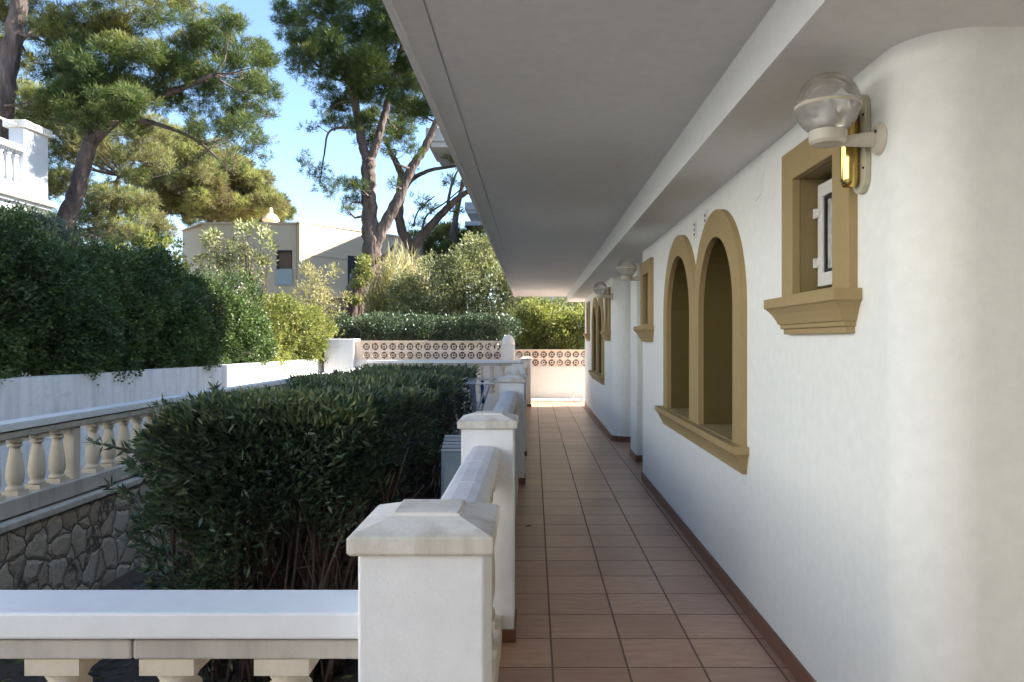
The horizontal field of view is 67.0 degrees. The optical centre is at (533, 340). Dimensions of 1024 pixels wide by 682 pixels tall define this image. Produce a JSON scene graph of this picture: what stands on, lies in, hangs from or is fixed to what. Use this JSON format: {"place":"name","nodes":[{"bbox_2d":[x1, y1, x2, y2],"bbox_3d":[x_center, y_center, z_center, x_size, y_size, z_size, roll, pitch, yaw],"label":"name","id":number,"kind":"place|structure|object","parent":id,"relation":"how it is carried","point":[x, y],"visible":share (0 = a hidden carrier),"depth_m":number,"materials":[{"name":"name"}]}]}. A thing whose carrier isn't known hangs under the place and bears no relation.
{"place":"outdoors","nodes":[
{"label":"outdoors","id":0,"kind":"place"},
{"bbox_2d":[0,441,460,681],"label":"garden soil","id":1,"kind":"structure","parent":0,"point":[130,671],"depth_m":4.84,"materials":[{"name":"brown soil"}]},
{"bbox_2d":[0,462,440,681],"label":"leaf litter","id":2,"kind":"object","parent":1,"relation":"on","point":[344,678],"depth_m":4.81,"materials":[{"name":"brown plant"}]},
{"bbox_2d":[82,362,479,681],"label":"garden hedge","id":3,"kind":"object","parent":1,"relation":"on","point":[313,465],"visible":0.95,"depth_m":4.43,"materials":[{"name":"green plant"}]},
{"bbox_2d":[367,360,520,434],"bbox_3d":[-1.960,1.245,16.960,3.360,1.650,0.180,0,0,0],"label":"balustrade","id":4,"kind":"object","parent":1,"relation":"on","point":[492,400],"visible":0.14,"depth_m":16.88,"materials":[{"name":"white paint"}]},
{"bbox_2d":[441,435,460,496],"bbox_3d":[-0.525,1.343,5.124,0.230,1.414,0.272,0,0,0],"label":"metal cabinet","id":5,"kind":"object","parent":1,"relation":"on","point":[450,460],"visible":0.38,"depth_m":5.00,"materials":[{"name":"grey metal"}]},
{"bbox_2d":[446,377,497,432],"bbox_3d":[-0.720,1.189,8.700,0.611,1.528,1.062,0,0,0],"label":"clothes airer","id":6,"kind":"object","parent":1,"relation":"on","point":[485,384],"visible":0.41,"depth_m":8.29,"materials":[{"name":"white metal"}]},
{"bbox_2d":[469,378,472,405],"bbox_3d":[-0.715,0.580,8.850,0.043,0.300,0.300,0,0,0],"label":"hanging cloth","id":7,"kind":"object","parent":6,"relation":"hanging from","point":[470,392],"visible":0.7,"depth_m":8.76,"materials":[{"name":"fabric"}]},
{"bbox_2d":[472,381,475,412],"bbox_3d":[-0.635,0.600,8.250,0.043,0.340,0.100,0,0,0],"label":"hanging cloth","id":8,"kind":"object","parent":6,"relation":"hanging from","point":[474,396],"visible":0.9,"depth_m":8.22,"materials":[{"name":"fabric"}]},
{"bbox_2d":[480,381,484,402],"bbox_3d":[-0.555,0.550,8.350,0.043,0.240,0.140,0,0,0],"label":"hanging cloth","id":9,"kind":"object","parent":6,"relation":"hanging from","point":[482,389],"visible":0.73,"depth_m":8.31,"materials":[{"name":"blue fabric"}]},
{"bbox_2d":[0,0,503,344],"label":"sky","id":10,"kind":"structure","parent":0,"point":[341,153],"materials":[{"name":"blue"}]},
{"bbox_2d":[22,352,584,376],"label":"raised terrace","id":11,"kind":"structure","parent":0,"point":[494,356],"depth_m":29.86,"materials":[{"name":"white concrete"}]},
{"bbox_2d":[0,117,57,375],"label":"terrace house","id":12,"kind":"structure","parent":11,"relation":"on","point":[24,167],"depth_m":18.11,"materials":[{"name":"paint"}]},
{"bbox_2d":[0,203,83,376],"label":"leafy shrub","id":13,"kind":"object","parent":11,"relation":"on","point":[49,222],"visible":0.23,"depth_m":11.43,"materials":[{"name":"plant"}]},
{"bbox_2d":[0,0,209,152],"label":"pine tree","id":14,"kind":"object","parent":11,"relation":"on","point":[15,24],"visible":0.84,"depth_m":19.84,"materials":[{"name":"green plant"}]},
{"bbox_2d":[14,76,222,248],"bbox_3d":[-19.768,-5.107,33.347,11.119,11.931,6.604,0,0,7],"label":"pine tree","id":15,"kind":"object","parent":11,"relation":"on","point":[133,205],"visible":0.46,"depth_m":31.82,"materials":[{"name":"green plant"}]},
{"bbox_2d":[0,200,284,385],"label":"tall hedge","id":16,"kind":"object","parent":11,"relation":"on","point":[93,307],"visible":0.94,"depth_m":10.33,"materials":[{"name":"green plant"}]},
{"bbox_2d":[95,230,191,271],"bbox_3d":[-12.063,-1.286,23.924,2.926,4.283,1.846,0,0,0],"label":"yellow shrub","id":17,"kind":"object","parent":11,"relation":"on","point":[148,237],"visible":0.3,"depth_m":23.79,"materials":[{"name":"green plant"}]},
{"bbox_2d":[12,1,288,228],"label":"pine tree","id":18,"kind":"object","parent":11,"relation":"on","point":[91,95],"visible":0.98,"depth_m":20.22,"materials":[{"name":"green plant"}]},
{"bbox_2d":[123,124,291,223],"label":"pine tree","id":19,"kind":"object","parent":11,"relation":"on","point":[213,200],"visible":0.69,"depth_m":42.48,"materials":[{"name":"green plant"}]},
{"bbox_2d":[192,217,279,293],"bbox_3d":[-7.375,-1.099,19.093,2.274,3.908,1.317,0,0,0],"label":"young tree","id":20,"kind":"object","parent":11,"relation":"on","point":[259,256],"visible":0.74,"depth_m":18.93,"materials":[{"name":"green plant"}]},
{"bbox_2d":[175,179,298,227],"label":"pine tree","id":21,"kind":"object","parent":11,"relation":"on","point":[289,217],"visible":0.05,"depth_m":48.63,"materials":[{"name":"green plant"}]},
{"bbox_2d":[254,287,346,372],"bbox_3d":[-5.775,-0.153,17.057,2.640,2.035,3.807,0,0,0],"label":"rounded shrub","id":22,"kind":"object","parent":11,"relation":"on","point":[306,334],"visible":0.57,"depth_m":16.29,"materials":[{"name":"green plant"}]},
{"bbox_2d":[182,207,454,356],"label":"house","id":23,"kind":"structure","parent":11,"relation":"on","point":[317,245],"depth_m":37.18,"materials":[{"name":"beige paint"}]},
{"bbox_2d":[277,250,291,268],"bbox_3d":[-11.942,-3.515,37.100,0.766,1.670,0.080,0,0,0],"label":"window frame","id":24,"kind":"structure","parent":23,"relation":"in","point":[277,250],"depth_m":37.06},
{"bbox_2d":[348,256,358,283],"bbox_3d":[-9.100,-3.575,39.217,0.025,1.450,0.827,0,0,37],"label":"window frame","id":25,"kind":"structure","parent":23,"relation":"in","point":[349,273],"depth_m":38.95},
{"bbox_2d":[289,258,351,319],"bbox_3d":[-6.181,-0.769,21.965,1.683,3.248,1.753,0,0,-43],"label":"pale shrub","id":26,"kind":"object","parent":11,"relation":"on","point":[316,290],"visible":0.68,"depth_m":21.98,"materials":[{"name":"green plant"}]},
{"bbox_2d":[267,0,437,337],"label":"pine tree","id":27,"kind":"object","parent":11,"relation":"on","point":[360,65],"visible":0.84,"depth_m":26.58,"materials":[{"name":"green plant"}]},
{"bbox_2d":[346,253,377,340],"bbox_3d":[-5.874,-1.079,26.300,1.094,3.866,0.986,0,0,0],"label":"trunk creeper","id":28,"kind":"object","parent":27,"relation":"attached to","point":[363,267],"visible":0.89,"depth_m":26.23,"materials":[{"name":"green plant"}]},
{"bbox_2d":[357,237,433,358],"bbox_3d":[-4.349,-1.308,24.985,2.635,4.318,3.457,0,0,0],"label":"reed clump","id":29,"kind":"object","parent":11,"relation":"on","point":[377,300],"visible":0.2,"depth_m":24.11,"materials":[{"name":"green plant"}]},
{"bbox_2d":[366,126,467,265],"bbox_3d":[-3.121,-4.340,31.232,7.796,9.926,3.304,0,0,0],"label":"pine tree","id":30,"kind":"object","parent":11,"relation":"on","point":[421,236],"visible":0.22,"depth_m":30.89,"materials":[{"name":"green plant"}]},
{"bbox_2d":[328,309,526,358],"bbox_3d":[-2.818,0.019,19.807,5.268,1.704,1.296,0,0,0],"label":"dark hedge","id":31,"kind":"object","parent":11,"relation":"on","point":[475,326],"visible":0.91,"depth_m":19.63,"materials":[{"name":"green plant"}]},
{"bbox_2d":[407,178,503,354],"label":"pine tree","id":32,"kind":"object","parent":11,"relation":"on","point":[444,236],"visible":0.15,"depth_m":45.01,"materials":[{"name":"green plant"}]},
{"bbox_2d":[380,229,541,358],"bbox_3d":[-2.103,-1.279,23.550,5.198,4.317,2.539,0,0,0],"label":"olive tree","id":33,"kind":"object","parent":11,"relation":"on","point":[440,301],"visible":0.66,"depth_m":23.14,"materials":[{"name":"green plant"}]},
{"bbox_2d":[426,127,584,361],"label":"apartment building","id":34,"kind":"structure","parent":11,"relation":"on","point":[438,147],"depth_m":31.14,"materials":[{"name":"white paint"}]},
{"bbox_2d":[504,297,584,365],"bbox_3d":[0.959,-0.210,21.521,3.785,2.162,1.844,0,0,0],"label":"sunlit shrub","id":35,"kind":"object","parent":11,"relation":"on","point":[542,334],"visible":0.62,"depth_m":21.19,"materials":[{"name":"green plant"}]},
{"bbox_2d":[512,297,584,365],"bbox_3d":[1.197,-0.527,24.956,3.986,2.779,2.054,0,0,0],"label":"olive tree","id":36,"kind":"object","parent":11,"relation":"on","point":[566,303],"visible":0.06,"depth_m":24.62,"materials":[{"name":"green plant"}]},
{"bbox_2d":[498,402,797,681],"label":"floor","id":37,"kind":"structure","parent":0,"point":[616,579],"depth_m":4.61,"materials":[{"name":"tile"}]},
{"bbox_2d":[441,446,501,681],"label":"parapet","id":38,"kind":"structure","parent":37,"relation":"on","point":[474,478],"depth_m":3.11,"materials":[{"name":"concrete"}]},
{"bbox_2d":[457,411,517,642],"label":"pillar","id":39,"kind":"structure","parent":37,"relation":"on","point":[496,429],"depth_m":3.73,"materials":[{"name":"white painted plaster"},{"name":"stone"}]},
{"bbox_2d":[493,391,518,513],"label":"parapet","id":40,"kind":"structure","parent":37,"relation":"on","point":[507,402],"depth_m":6.72,"materials":[{"name":"concrete"}]},
{"bbox_2d":[498,375,525,483],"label":"pillar","id":41,"kind":"structure","parent":37,"relation":"on","point":[516,383],"depth_m":7.85,"materials":[{"name":"paint"}]},
{"bbox_2d":[504,364,527,455],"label":"pillar","id":42,"kind":"structure","parent":37,"relation":"on","point":[517,369],"depth_m":9.75,"materials":[{"name":"paint"}]},
{"bbox_2d":[521,357,531,406],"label":"pillar","id":43,"kind":"structure","parent":37,"relation":"on","point":[526,361],"depth_m":17.00,"materials":[{"name":"paint"}]},
{"bbox_2d":[531,398,584,401],"bbox_3d":[3.970,1.478,18.775,8.060,0.145,0.650,0,0,0],"label":"floor step","id":44,"kind":"object","parent":37,"relation":"on","point":[552,400],"visible":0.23,"depth_m":18.57,"materials":[{"name":"white concrete"}]},
{"bbox_2d":[572,390,583,401],"bbox_3d":[1.040,1.310,18.320,0.288,0.288,0.068,0,0,0],"label":"garden hose","id":45,"kind":"object","parent":37,"relation":"on","point":[574,392],"visible":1,"depth_m":18.29,"materials":[{"name":"white plastic"}]},
{"label":"ground","id":46,"kind":"structure","parent":0,"visible":0},
{"bbox_2d":[0,474,216,589],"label":"retaining wall","id":47,"kind":"structure","parent":46,"relation":"on","point":[73,543],"depth_m":6.06,"materials":[{"name":"stone"}]},
{"bbox_2d":[0,368,360,520],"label":"balustrade","id":48,"kind":"object","parent":47,"relation":"on","point":[66,479],"visible":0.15,"depth_m":6.08,"materials":[{"name":"white paint"}]},
{"bbox_2d":[0,359,323,491],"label":"garden wall","id":49,"kind":"structure","parent":46,"relation":"on","point":[24,397],"depth_m":9.97,"materials":[{"name":"white paint"}]},
{"bbox_2d":[324,339,359,371],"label":"wall pier","id":50,"kind":"structure","parent":46,"relation":"on","point":[340,354],"depth_m":17.60,"materials":[{"name":"paint"}]},
{"bbox_2d":[355,341,501,392],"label":"lattice wall","id":51,"kind":"structure","parent":46,"relation":"on","point":[360,358],"depth_m":17.72,"materials":[{"name":"beige concrete"}]},
{"bbox_2d":[501,334,514,372],"bbox_3d":[-0.590,1.290,17.750,0.310,2.881,0.310,0,0,0],"label":"gate post","id":52,"kind":"object","parent":46,"relation":"on","point":[508,348],"visible":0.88,"depth_m":17.60,"materials":[{"name":"white paint"}]},
{"bbox_2d":[515,350,584,397],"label":"lattice wall","id":53,"kind":"structure","parent":46,"relation":"on","point":[555,380],"depth_m":19.10,"materials":[{"name":"white paint"}]},
{"bbox_2d":[382,0,1023,681],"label":"villa","id":54,"kind":"object","parent":46,"relation":"on","point":[804,384],"visible":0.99,"depth_m":2.94,"materials":[{"name":"white paint"}]},
{"bbox_2d":[583,301,589,340],"bbox_3d":[1.086,-0.399,15.927,0.102,0.801,0.735,0,0,0],"label":"window frame","id":55,"kind":"structure","parent":54,"relation":"in","point":[587,335],"depth_m":15.60,"materials":[{"name":"paint"}]},
{"bbox_2d":[588,297,604,384],"bbox_3d":[1.285,-0.044,13.662,0.470,1.508,2.515,0,0,0],"label":"arched window frame","id":56,"kind":"structure","parent":54,"relation":"in","point":[596,372],"depth_m":13.45,"materials":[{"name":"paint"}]},
{"bbox_2d":[593,282,612,299],"bbox_3d":[1.002,-0.731,11.246,0.277,0.267,0.210,0,0,-6],"label":"wall lamp","id":57,"kind":"object","parent":54,"relation":"attached to","point":[600,294],"visible":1,"depth_m":11.24,"materials":[{"name":"clear plastic"}]},
{"bbox_2d":[600,287,610,340],"bbox_3d":[1.086,-0.399,11.738,0.102,0.801,0.715,0,0,0],"label":"window frame","id":58,"kind":"structure","parent":54,"relation":"in","point":[606,334],"depth_m":11.42,"materials":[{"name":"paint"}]},
{"bbox_2d":[617,258,639,280],"bbox_3d":[0.997,-0.731,8.020,0.277,0.267,0.210,0,0,0],"label":"wall lamp","id":59,"kind":"object","parent":54,"relation":"attached to","point":[627,276],"visible":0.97,"depth_m":8.02,"materials":[{"name":"clear plastic"}]},
{"bbox_2d":[633,257,653,341],"bbox_3d":[1.277,-0.395,7.668,0.485,0.801,0.755,0,0,0],"label":"window frame","id":60,"kind":"structure","parent":54,"relation":"in","point":[645,331],"depth_m":7.56,"materials":[{"name":"paint"}]},
{"bbox_2d":[694,219,696,238],"bbox_3d":[1.131,-0.785,5.420,0.009,0.130,0.090,0,0,0],"label":"cover plate","id":61,"kind":"object","parent":54,"relation":"attached to","point":[695,228],"visible":1,"depth_m":5.40,"materials":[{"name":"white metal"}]},
{"bbox_2d":[655,209,748,473],"bbox_3d":[1.285,-0.050,5.395,0.470,1.519,2.650,0,0,0],"label":"arched window frame","id":62,"kind":"structure","parent":54,"relation":"in","point":[705,305],"depth_m":5.18,"materials":[{"name":"paint"}]},
{"bbox_2d":[704,209,707,225],"bbox_3d":[1.131,-0.795,5.080,0.009,0.130,0.090,0,0,0],"label":"cover plate","id":63,"kind":"object","parent":54,"relation":"attached to","point":[705,215],"visible":0.62,"depth_m":5.09,"materials":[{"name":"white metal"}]},
{"bbox_2d":[755,154,762,201],"bbox_3d":[1.133,-0.819,3.889,0.007,0.213,0.124,0,0,0],"label":"wall cable","id":64,"kind":"object","parent":54,"relation":"attached to","point":[762,180],"depth_m":3.83,"materials":[{"name":"white paint"}]},
{"bbox_2d":[764,115,861,333],"bbox_3d":[1.277,-0.425,3.077,0.485,0.791,0.815,0,0,0],"label":"window frame","id":65,"kind":"structure","parent":54,"relation":"in","point":[821,294],"depth_m":3.18,"materials":[{"name":"paint"}]},
{"bbox_2d":[794,72,886,155],"bbox_3d":[0.997,-0.743,2.535,0.277,0.267,0.210,0,0,0],"label":"wall lamp","id":66,"kind":"object","parent":54,"relation":"attached to","point":[828,133],"visible":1,"depth_m":2.52,"materials":[{"name":"beige plastic"}]},
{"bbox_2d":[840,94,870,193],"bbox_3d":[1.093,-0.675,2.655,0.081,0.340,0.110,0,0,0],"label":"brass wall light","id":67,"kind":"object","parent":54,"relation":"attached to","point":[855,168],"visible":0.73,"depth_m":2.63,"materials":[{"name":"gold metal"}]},
{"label":"porch floor","id":68,"kind":"structure","parent":0,"visible":0},
{"bbox_2d":[0,590,357,681],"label":"balustrade","id":69,"kind":"object","parent":68,"relation":"on","point":[166,635],"visible":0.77,"depth_m":1.64,"materials":[{"name":"white paint"}]},
{"bbox_2d":[347,499,499,681],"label":"pillar","id":70,"kind":"structure","parent":68,"relation":"on","point":[424,590],"depth_m":1.53,"materials":[{"name":"white painted plaster"},{"name":"stone"}]}
]}

